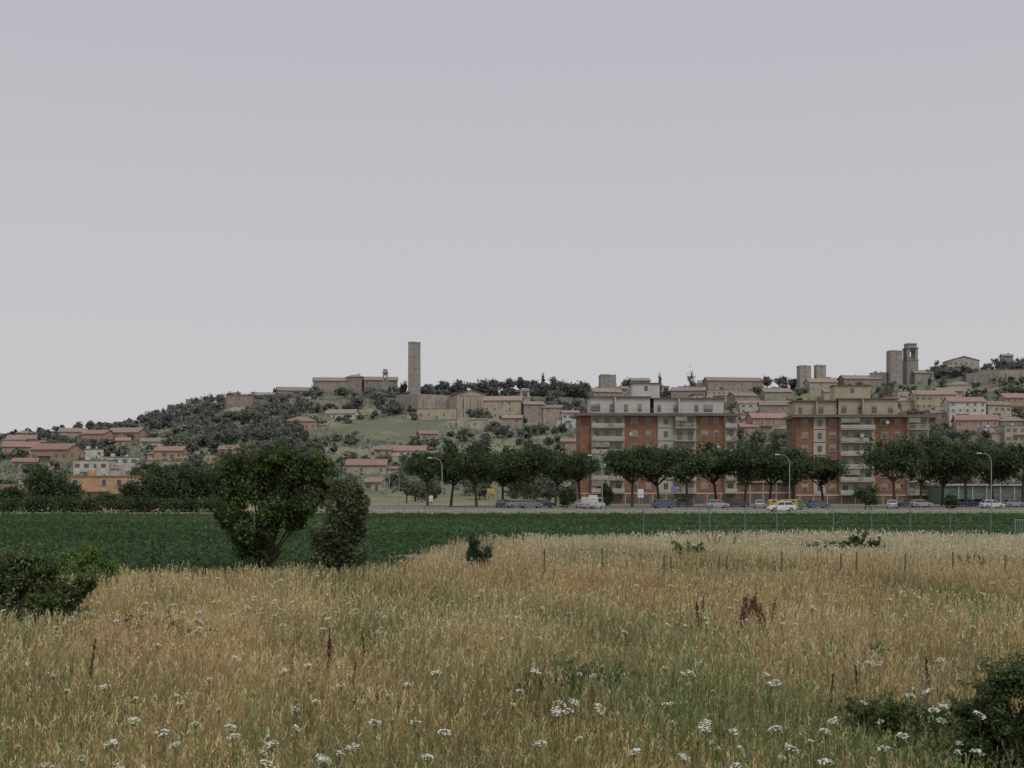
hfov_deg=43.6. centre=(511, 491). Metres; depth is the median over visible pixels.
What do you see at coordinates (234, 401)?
walls
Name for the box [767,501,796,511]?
white hatchback car
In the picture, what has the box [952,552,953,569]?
fence stake
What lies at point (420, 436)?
walls
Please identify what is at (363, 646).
dock plant
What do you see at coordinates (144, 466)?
oak tree
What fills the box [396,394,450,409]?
masonry
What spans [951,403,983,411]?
sills and shutters
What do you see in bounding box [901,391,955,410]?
walls
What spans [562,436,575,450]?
walls
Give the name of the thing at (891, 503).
parked car
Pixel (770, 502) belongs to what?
recycling container
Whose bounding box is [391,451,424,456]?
walls
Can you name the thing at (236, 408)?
roof
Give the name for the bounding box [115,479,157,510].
oak tree
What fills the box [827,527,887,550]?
hedge bush
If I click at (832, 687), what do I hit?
dock plant
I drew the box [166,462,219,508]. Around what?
oak tree
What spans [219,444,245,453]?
walls
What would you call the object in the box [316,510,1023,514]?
verge grass
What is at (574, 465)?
stone pine
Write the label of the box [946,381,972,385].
roof
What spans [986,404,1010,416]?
walls
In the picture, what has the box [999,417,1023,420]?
roof
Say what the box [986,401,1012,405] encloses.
roof
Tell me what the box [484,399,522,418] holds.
walls
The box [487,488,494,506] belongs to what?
yellow sign
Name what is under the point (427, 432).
roof
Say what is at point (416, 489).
midground trees
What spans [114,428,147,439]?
walls
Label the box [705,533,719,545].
dock plant
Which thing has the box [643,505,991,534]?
wire fence
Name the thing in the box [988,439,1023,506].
stone pine
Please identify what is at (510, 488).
round shrub
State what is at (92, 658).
dock plant
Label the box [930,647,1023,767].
dark bramble bush
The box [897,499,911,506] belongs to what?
parked car
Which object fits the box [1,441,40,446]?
roof
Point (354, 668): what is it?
dock plant
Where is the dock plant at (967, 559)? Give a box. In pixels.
[958,552,975,567]
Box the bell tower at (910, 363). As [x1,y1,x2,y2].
[902,343,918,384]
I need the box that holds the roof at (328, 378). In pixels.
[312,377,347,380]
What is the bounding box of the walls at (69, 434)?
[59,432,81,438]
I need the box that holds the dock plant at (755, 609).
[747,596,779,637]
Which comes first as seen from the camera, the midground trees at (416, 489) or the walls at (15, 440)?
the midground trees at (416, 489)
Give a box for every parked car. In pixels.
[496,499,506,507]
[505,500,521,507]
[519,500,542,507]
[536,500,556,507]
[575,500,589,507]
[651,500,675,507]
[672,499,693,506]
[705,500,729,507]
[726,499,749,506]
[754,500,764,508]
[806,500,830,507]
[886,500,897,508]
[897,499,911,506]
[909,499,932,507]
[957,499,976,506]
[971,499,983,505]
[979,500,1004,508]
[1002,499,1023,506]
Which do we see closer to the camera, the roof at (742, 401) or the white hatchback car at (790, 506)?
the white hatchback car at (790, 506)
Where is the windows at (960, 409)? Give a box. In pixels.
[944,403,983,417]
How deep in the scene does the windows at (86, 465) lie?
499.96 m
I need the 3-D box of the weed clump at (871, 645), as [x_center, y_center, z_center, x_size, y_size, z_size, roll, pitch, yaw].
[5.388,2.555,20.011,1.137,0.418,0.510,0,0,20]
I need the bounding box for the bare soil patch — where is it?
[391,554,433,559]
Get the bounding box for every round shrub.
[506,478,526,499]
[555,483,576,507]
[599,478,614,505]
[852,483,880,509]
[943,493,959,508]
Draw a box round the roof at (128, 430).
[109,427,148,432]
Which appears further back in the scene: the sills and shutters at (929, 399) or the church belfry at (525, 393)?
the church belfry at (525, 393)
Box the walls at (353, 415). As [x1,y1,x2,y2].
[325,411,365,418]
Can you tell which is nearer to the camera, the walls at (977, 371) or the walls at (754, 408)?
the walls at (754, 408)
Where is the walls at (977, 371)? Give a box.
[973,368,1023,372]
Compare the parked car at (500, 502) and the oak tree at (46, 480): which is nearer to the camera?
the oak tree at (46, 480)
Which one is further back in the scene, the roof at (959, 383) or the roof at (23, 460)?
the roof at (959, 383)
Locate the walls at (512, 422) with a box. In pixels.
[502,414,522,429]
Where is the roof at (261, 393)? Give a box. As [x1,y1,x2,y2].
[254,392,274,394]
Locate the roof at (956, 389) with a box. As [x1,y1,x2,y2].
[932,388,964,395]
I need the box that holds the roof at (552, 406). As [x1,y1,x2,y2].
[542,405,561,408]
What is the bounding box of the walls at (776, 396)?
[760,390,791,400]
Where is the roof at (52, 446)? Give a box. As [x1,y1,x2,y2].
[29,443,84,450]
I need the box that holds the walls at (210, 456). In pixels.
[176,451,219,463]
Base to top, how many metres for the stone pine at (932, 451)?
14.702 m
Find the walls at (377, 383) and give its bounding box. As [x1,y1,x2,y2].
[364,380,397,393]
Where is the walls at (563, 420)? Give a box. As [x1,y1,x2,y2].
[556,409,575,427]
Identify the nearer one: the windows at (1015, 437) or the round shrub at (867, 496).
the round shrub at (867, 496)
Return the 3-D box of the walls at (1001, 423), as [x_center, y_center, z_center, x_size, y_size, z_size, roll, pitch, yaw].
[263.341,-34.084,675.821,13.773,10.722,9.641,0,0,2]
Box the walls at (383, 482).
[364,475,387,490]
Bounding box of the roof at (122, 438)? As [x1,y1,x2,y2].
[115,437,130,441]
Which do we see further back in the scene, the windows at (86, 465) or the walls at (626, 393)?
the walls at (626, 393)
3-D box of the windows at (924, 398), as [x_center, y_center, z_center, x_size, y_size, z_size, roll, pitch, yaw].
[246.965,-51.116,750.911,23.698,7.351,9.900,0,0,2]
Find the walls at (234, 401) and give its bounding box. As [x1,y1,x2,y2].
[226,394,253,408]
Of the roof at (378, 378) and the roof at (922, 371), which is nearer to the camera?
the roof at (922, 371)
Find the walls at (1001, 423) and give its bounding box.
[999,416,1023,425]
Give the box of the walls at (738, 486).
[736,483,791,503]
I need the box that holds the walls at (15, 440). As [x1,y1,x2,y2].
[3,435,26,441]
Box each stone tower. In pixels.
[408,342,420,393]
[599,374,615,387]
[796,365,810,387]
[814,365,825,377]
[886,350,902,386]
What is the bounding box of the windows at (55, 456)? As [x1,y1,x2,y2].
[33,454,79,460]
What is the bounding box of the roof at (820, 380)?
[803,378,837,383]
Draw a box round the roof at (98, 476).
[66,475,141,476]
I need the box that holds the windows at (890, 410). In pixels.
[789,388,925,502]
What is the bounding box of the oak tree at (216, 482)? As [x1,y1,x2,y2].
[190,458,229,500]
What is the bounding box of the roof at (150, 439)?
[139,438,166,441]
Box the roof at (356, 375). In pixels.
[346,374,362,376]
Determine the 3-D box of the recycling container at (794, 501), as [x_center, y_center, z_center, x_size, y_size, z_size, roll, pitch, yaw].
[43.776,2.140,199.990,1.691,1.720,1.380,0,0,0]
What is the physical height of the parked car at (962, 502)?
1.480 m
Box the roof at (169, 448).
[147,446,189,453]
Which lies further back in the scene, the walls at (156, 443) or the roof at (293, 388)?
the roof at (293, 388)
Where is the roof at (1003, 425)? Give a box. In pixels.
[990,425,1023,432]
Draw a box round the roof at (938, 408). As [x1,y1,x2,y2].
[924,407,941,413]
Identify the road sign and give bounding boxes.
[638,489,643,509]
[671,487,673,507]
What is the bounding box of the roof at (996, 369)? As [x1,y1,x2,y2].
[972,369,1017,371]
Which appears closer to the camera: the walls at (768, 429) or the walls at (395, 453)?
the walls at (395, 453)
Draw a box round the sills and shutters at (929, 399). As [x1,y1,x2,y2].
[916,397,941,406]
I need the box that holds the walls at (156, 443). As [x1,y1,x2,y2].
[140,437,162,447]
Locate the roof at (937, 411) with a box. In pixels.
[930,410,946,413]
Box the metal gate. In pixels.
[1014,519,1023,538]
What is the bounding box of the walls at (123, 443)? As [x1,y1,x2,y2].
[116,436,129,447]
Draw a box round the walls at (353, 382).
[346,374,363,393]
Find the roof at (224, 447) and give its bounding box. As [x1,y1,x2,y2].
[218,446,246,449]
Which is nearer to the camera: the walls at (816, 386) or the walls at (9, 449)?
the walls at (9, 449)
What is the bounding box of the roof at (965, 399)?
[941,397,986,403]
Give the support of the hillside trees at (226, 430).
on the ground at (400, 429)
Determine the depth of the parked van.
212.63 m
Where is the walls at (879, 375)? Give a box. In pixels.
[870,371,886,386]
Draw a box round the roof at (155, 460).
[136,460,175,460]
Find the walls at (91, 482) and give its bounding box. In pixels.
[68,470,142,502]
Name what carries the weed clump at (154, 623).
on the ground at (400, 429)
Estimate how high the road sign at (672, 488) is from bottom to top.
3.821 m
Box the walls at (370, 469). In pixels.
[346,465,398,474]
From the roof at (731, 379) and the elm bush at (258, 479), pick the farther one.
the roof at (731, 379)
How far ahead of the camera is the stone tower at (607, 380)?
854.89 m
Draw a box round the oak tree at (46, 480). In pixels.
[17,458,70,510]
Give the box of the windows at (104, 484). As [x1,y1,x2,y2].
[73,480,141,498]
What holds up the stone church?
on the ground at (400, 429)
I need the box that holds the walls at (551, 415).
[543,403,560,424]
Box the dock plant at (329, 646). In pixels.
[326,627,331,674]
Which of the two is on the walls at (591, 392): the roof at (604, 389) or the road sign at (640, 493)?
the roof at (604, 389)
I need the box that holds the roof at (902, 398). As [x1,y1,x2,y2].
[890,397,910,400]
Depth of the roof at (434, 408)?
745.93 m
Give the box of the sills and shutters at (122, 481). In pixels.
[71,480,136,498]
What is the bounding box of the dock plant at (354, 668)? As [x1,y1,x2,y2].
[348,661,357,709]
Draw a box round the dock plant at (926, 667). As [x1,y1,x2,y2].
[924,656,930,700]
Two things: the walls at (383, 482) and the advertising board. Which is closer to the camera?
the advertising board
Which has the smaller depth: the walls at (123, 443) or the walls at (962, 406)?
the walls at (123, 443)
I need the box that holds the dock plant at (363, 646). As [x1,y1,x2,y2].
[361,632,367,677]
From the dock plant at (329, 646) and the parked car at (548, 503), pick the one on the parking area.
the parked car at (548, 503)
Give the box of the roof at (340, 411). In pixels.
[324,409,367,415]
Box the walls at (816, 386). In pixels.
[803,379,837,393]
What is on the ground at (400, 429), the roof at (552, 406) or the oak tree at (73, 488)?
the oak tree at (73, 488)
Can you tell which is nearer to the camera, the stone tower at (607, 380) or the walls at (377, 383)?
the stone tower at (607, 380)
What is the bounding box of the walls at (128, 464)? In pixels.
[103,454,138,471]
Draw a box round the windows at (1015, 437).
[997,429,1022,439]
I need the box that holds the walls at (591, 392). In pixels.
[588,389,621,396]
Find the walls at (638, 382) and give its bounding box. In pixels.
[629,379,649,387]
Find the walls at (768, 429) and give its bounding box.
[746,415,785,434]
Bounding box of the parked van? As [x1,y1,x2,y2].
[581,497,604,508]
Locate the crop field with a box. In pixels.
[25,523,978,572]
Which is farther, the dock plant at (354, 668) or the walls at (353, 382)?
the walls at (353, 382)
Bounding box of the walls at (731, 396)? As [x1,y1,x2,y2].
[727,393,756,407]
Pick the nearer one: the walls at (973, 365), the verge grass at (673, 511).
the verge grass at (673, 511)
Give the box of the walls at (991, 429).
[979,425,995,436]
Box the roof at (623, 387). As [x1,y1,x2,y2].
[617,386,629,391]
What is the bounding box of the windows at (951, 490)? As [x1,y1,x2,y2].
[949,488,1021,501]
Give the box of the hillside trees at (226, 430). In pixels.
[0,358,1023,489]
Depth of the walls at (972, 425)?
650.65 m
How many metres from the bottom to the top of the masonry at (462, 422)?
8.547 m
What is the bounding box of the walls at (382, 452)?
[374,444,390,455]
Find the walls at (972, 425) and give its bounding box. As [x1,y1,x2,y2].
[953,419,998,435]
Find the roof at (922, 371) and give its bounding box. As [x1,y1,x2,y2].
[911,370,934,372]
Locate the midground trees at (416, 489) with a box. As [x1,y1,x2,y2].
[0,469,1021,503]
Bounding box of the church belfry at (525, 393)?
[519,388,529,400]
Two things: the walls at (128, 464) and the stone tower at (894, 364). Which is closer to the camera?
the walls at (128, 464)
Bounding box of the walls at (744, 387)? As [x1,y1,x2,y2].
[703,378,762,395]
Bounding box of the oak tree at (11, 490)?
[0,483,28,510]
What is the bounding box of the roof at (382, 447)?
[373,446,392,449]
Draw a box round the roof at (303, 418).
[287,416,327,424]
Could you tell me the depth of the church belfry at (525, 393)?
812.15 m
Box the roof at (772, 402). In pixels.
[749,401,790,412]
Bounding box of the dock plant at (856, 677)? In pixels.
[853,665,859,704]
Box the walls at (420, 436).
[415,429,437,439]
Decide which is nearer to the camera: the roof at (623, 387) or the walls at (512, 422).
the walls at (512, 422)
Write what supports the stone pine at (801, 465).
on the ground at (400, 429)
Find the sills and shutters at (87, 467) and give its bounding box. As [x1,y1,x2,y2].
[75,464,105,474]
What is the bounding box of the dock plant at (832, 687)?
[827,673,833,738]
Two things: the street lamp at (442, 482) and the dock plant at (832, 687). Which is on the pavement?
the street lamp at (442, 482)
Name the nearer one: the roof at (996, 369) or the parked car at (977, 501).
the parked car at (977, 501)
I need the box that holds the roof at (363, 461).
[345,459,398,468]
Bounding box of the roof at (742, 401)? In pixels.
[735,400,761,404]
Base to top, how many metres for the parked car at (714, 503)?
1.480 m
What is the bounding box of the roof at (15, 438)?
[2,436,26,439]
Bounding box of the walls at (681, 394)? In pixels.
[671,391,704,397]
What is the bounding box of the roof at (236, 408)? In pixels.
[224,407,243,410]
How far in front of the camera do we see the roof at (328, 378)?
902.79 m
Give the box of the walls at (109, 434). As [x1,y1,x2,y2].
[78,429,113,442]
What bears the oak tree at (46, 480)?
on the ground at (400, 429)
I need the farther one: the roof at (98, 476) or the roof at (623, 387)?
the roof at (623, 387)
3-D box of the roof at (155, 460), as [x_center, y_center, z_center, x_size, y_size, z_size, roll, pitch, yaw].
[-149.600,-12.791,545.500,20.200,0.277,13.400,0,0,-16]
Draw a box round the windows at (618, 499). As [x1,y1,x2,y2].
[577,386,732,502]
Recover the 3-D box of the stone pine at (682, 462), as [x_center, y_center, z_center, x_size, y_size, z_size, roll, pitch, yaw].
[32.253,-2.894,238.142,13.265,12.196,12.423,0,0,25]
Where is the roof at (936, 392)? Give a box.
[901,390,956,400]
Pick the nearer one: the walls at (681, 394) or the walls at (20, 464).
the walls at (20, 464)
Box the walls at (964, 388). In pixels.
[946,381,971,393]
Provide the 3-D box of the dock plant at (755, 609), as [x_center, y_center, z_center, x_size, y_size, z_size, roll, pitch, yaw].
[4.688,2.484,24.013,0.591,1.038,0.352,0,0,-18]
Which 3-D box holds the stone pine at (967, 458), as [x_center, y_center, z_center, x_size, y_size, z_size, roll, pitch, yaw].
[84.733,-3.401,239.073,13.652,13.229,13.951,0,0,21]
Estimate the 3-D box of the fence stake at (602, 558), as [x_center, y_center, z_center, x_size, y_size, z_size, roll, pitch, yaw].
[2.843,2.435,40.071,0.103,1.332,0.068,0,0,0]
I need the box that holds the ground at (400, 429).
[0,375,1023,767]
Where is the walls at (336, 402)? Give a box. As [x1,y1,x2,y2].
[309,398,340,405]
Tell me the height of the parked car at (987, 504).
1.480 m
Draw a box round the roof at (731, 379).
[702,377,763,381]
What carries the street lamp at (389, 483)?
on the parking area
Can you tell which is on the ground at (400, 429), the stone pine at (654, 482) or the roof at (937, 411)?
the stone pine at (654, 482)
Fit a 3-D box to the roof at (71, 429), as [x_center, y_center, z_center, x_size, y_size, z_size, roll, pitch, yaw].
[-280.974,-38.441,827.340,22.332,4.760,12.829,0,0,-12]
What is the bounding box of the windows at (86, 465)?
[76,464,110,475]
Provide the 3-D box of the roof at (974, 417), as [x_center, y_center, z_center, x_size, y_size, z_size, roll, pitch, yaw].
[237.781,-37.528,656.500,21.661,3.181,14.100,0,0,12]
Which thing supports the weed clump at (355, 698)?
on the ground at (400, 429)
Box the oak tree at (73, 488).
[50,473,85,510]
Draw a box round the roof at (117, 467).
[110,460,125,468]
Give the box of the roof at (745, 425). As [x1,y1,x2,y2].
[736,424,758,427]
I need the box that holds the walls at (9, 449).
[2,447,31,454]
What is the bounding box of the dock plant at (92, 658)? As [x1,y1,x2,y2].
[86,639,96,706]
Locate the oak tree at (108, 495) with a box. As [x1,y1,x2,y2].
[95,490,120,504]
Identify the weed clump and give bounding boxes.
[107,612,219,635]
[340,689,418,709]
[495,657,643,694]
[671,537,705,555]
[819,690,969,756]
[822,641,892,665]
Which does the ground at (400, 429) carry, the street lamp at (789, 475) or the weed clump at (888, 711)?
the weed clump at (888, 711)
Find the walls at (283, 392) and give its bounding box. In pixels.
[276,390,306,394]
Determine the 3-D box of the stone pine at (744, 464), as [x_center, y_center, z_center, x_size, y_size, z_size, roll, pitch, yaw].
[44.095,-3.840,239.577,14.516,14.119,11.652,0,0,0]
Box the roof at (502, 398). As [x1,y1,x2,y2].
[482,396,523,400]
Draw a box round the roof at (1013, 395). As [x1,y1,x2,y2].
[996,393,1023,399]
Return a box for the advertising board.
[589,495,596,509]
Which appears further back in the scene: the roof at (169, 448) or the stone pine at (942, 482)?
the roof at (169, 448)
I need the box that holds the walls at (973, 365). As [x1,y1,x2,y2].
[943,356,978,369]
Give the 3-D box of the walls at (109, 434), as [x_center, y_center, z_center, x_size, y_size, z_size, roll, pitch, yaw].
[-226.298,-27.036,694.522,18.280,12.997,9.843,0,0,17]
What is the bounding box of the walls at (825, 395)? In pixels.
[822,392,829,399]
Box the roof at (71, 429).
[58,428,87,431]
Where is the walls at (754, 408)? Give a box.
[732,401,757,417]
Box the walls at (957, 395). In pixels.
[933,388,964,396]
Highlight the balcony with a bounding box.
[81,487,106,491]
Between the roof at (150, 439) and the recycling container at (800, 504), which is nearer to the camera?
the recycling container at (800, 504)
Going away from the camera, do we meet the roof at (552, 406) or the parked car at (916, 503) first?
the parked car at (916, 503)
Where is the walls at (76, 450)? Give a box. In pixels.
[31,444,83,463]
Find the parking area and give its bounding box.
[316,504,1023,509]
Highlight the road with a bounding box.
[2,511,1022,511]
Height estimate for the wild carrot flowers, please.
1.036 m
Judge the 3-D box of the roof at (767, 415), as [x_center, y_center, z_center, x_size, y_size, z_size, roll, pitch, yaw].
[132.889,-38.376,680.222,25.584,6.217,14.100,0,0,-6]
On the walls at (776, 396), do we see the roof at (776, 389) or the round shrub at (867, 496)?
the roof at (776, 389)
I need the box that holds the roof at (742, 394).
[726,392,757,396]
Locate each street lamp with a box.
[378,462,389,506]
[428,457,442,509]
[588,454,602,509]
[775,454,789,500]
[977,453,991,509]
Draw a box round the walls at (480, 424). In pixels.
[447,420,487,428]
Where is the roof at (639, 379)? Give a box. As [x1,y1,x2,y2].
[629,378,650,380]
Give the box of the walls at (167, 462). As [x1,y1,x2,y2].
[137,458,184,472]
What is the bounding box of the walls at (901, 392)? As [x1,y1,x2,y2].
[892,389,909,397]
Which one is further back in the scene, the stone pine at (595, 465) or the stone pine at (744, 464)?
the stone pine at (595, 465)
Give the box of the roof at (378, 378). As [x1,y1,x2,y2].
[363,376,397,380]
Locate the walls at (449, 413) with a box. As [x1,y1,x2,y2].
[407,407,457,419]
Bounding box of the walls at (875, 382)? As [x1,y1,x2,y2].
[838,376,881,387]
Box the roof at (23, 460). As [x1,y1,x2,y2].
[11,458,39,462]
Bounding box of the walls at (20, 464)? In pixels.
[12,456,38,467]
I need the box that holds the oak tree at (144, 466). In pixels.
[132,461,161,480]
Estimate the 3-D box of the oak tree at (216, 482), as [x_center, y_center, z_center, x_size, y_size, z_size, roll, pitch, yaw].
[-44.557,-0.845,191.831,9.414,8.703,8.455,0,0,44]
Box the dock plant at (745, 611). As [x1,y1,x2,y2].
[734,592,757,641]
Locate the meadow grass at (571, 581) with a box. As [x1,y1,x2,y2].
[0,527,1023,767]
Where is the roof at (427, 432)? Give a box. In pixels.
[412,430,438,435]
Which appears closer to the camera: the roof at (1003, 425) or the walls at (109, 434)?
the roof at (1003, 425)
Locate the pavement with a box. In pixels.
[245,510,1023,510]
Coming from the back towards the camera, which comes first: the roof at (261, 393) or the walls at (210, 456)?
the roof at (261, 393)
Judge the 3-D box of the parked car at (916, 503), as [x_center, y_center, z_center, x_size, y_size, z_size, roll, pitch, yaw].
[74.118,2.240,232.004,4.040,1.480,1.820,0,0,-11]
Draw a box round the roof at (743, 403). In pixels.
[732,403,757,409]
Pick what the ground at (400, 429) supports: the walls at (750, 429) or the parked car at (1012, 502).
the walls at (750, 429)
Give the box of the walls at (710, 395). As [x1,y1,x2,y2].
[707,388,741,400]
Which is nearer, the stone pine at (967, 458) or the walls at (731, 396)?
the stone pine at (967, 458)
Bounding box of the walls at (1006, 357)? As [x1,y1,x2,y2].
[1000,353,1012,363]
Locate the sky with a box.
[0,0,1023,433]
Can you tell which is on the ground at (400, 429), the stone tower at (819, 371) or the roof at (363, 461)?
the stone tower at (819, 371)
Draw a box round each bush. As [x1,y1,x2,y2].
[0,539,106,630]
[46,539,120,588]
[209,415,347,570]
[292,455,378,582]
[466,530,492,568]
[799,541,831,551]
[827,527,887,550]
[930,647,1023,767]
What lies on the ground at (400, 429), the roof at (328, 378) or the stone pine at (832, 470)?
the stone pine at (832, 470)
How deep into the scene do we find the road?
187.51 m
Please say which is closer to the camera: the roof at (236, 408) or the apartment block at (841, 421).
the apartment block at (841, 421)
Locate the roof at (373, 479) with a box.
[362,477,388,482]
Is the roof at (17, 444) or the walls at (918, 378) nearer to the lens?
the roof at (17, 444)
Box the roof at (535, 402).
[522,401,545,404]
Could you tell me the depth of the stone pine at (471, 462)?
237.87 m
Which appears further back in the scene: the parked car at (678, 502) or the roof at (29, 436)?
the roof at (29, 436)
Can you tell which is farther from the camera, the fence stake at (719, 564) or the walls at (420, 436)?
the walls at (420, 436)
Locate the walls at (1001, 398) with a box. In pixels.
[997,395,1023,413]
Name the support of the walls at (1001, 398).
on the ground at (400, 429)
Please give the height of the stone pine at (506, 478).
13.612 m
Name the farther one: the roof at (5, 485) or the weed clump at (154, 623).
the roof at (5, 485)
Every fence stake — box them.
[543,549,545,572]
[601,548,603,575]
[663,554,664,586]
[718,554,719,576]
[781,551,782,577]
[840,553,841,574]
[855,552,857,577]
[904,553,905,575]
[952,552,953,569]
[1004,554,1006,579]
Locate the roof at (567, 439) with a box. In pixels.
[560,438,575,441]
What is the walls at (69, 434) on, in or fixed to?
on the ground at (400, 429)
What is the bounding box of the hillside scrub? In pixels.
[0,368,1023,494]
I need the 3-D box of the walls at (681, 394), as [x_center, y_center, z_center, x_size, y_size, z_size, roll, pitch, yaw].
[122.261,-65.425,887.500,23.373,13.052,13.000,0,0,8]
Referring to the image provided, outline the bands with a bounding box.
[736,481,791,503]
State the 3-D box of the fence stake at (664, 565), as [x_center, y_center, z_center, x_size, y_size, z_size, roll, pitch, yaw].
[4.653,2.514,39.148,0.068,1.173,0.068,0,0,0]
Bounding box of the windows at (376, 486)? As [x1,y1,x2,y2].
[367,484,386,490]
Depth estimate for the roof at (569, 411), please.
726.39 m
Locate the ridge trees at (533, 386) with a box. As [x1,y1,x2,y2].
[25,358,1023,431]
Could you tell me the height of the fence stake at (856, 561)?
1.244 m
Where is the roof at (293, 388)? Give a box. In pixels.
[276,387,311,390]
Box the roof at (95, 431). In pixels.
[78,430,114,437]
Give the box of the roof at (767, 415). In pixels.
[737,413,786,423]
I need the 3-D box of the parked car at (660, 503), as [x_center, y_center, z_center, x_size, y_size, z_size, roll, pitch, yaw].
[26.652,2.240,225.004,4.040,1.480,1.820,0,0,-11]
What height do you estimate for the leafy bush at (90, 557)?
1.590 m
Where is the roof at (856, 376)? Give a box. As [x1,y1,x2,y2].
[837,375,881,379]
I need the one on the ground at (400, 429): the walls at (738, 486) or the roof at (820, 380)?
the walls at (738, 486)
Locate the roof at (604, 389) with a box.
[588,388,622,391]
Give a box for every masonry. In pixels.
[254,396,310,404]
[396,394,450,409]
[457,418,501,427]
[966,370,1023,384]
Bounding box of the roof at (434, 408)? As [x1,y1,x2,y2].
[408,408,456,412]
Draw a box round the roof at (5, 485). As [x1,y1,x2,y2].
[0,484,27,491]
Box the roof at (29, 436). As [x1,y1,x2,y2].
[6,435,45,441]
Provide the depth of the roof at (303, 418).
710.03 m
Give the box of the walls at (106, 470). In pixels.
[73,457,125,475]
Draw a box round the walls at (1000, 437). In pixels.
[990,423,1023,443]
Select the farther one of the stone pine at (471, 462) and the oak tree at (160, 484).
the stone pine at (471, 462)
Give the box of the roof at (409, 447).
[390,445,434,453]
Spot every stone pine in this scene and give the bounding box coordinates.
[402,449,441,505]
[412,443,474,506]
[446,442,505,506]
[481,440,533,498]
[489,439,569,499]
[530,447,595,503]
[566,448,601,499]
[595,441,665,506]
[640,442,679,499]
[654,443,721,506]
[689,439,735,499]
[712,434,783,506]
[748,442,798,498]
[755,447,823,498]
[804,453,850,501]
[854,432,931,507]
[882,430,963,506]
[919,439,972,505]
[931,437,1002,506]
[962,435,1023,499]
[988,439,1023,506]
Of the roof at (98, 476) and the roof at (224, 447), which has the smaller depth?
the roof at (98, 476)
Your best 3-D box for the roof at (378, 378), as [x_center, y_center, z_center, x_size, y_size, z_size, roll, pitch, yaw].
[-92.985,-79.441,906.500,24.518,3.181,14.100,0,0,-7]
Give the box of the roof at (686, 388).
[670,387,705,390]
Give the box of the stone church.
[449,390,486,417]
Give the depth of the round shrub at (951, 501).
214.62 m
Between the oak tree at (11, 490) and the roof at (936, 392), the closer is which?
the oak tree at (11, 490)
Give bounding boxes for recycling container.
[767,499,778,505]
[790,499,797,509]
[796,499,803,509]
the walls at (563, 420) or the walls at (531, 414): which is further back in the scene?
the walls at (531, 414)
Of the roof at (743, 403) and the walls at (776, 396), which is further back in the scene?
the walls at (776, 396)
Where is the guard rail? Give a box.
[404,506,989,509]
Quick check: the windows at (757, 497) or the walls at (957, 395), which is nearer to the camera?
the windows at (757, 497)
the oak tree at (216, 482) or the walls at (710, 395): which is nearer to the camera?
the oak tree at (216, 482)
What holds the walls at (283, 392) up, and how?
on the ground at (400, 429)
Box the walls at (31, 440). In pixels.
[27,437,45,442]
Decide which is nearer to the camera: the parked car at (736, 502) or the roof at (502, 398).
the parked car at (736, 502)
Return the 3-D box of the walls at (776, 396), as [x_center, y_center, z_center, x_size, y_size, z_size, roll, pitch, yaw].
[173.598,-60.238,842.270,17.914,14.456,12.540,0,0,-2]
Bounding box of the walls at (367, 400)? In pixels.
[340,397,374,404]
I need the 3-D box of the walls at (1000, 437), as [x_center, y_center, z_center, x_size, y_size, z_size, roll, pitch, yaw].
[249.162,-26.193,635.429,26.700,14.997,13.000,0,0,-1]
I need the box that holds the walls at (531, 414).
[522,400,544,422]
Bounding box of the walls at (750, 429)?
[737,422,757,436]
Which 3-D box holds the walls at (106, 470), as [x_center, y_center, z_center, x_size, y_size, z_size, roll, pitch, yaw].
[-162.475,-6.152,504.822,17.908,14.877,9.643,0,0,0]
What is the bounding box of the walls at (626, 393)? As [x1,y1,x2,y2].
[621,385,629,395]
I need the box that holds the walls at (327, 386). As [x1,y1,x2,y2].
[313,381,347,392]
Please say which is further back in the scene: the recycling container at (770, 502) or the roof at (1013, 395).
the roof at (1013, 395)
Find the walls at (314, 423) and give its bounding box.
[288,421,327,429]
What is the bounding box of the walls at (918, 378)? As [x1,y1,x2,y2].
[912,372,933,383]
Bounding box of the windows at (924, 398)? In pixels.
[910,397,941,406]
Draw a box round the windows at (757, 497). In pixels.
[740,485,787,502]
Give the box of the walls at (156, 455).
[147,445,187,459]
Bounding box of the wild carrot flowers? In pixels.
[0,531,1020,767]
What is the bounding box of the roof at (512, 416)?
[501,415,523,418]
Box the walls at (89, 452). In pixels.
[84,446,103,457]
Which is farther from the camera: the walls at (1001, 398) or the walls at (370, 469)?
the walls at (1001, 398)
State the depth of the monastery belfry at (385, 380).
878.26 m
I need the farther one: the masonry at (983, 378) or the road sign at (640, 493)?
the masonry at (983, 378)
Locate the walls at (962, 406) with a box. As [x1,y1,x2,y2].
[942,398,985,425]
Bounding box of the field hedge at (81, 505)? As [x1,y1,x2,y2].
[0,490,222,512]
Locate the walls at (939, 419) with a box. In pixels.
[931,413,946,424]
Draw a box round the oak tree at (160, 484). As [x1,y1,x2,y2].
[131,460,192,511]
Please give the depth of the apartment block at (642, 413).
298.52 m
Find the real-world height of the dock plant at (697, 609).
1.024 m
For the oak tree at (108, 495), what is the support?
on the ground at (400, 429)
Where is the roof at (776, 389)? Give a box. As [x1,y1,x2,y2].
[759,388,792,393]
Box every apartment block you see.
[571,383,742,503]
[781,385,935,503]
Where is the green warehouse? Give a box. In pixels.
[926,484,1021,503]
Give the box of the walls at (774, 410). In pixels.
[758,404,788,414]
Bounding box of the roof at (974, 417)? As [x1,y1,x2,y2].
[952,415,999,421]
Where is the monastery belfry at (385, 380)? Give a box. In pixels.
[382,369,387,389]
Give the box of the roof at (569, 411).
[556,410,579,418]
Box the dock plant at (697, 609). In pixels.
[694,597,704,633]

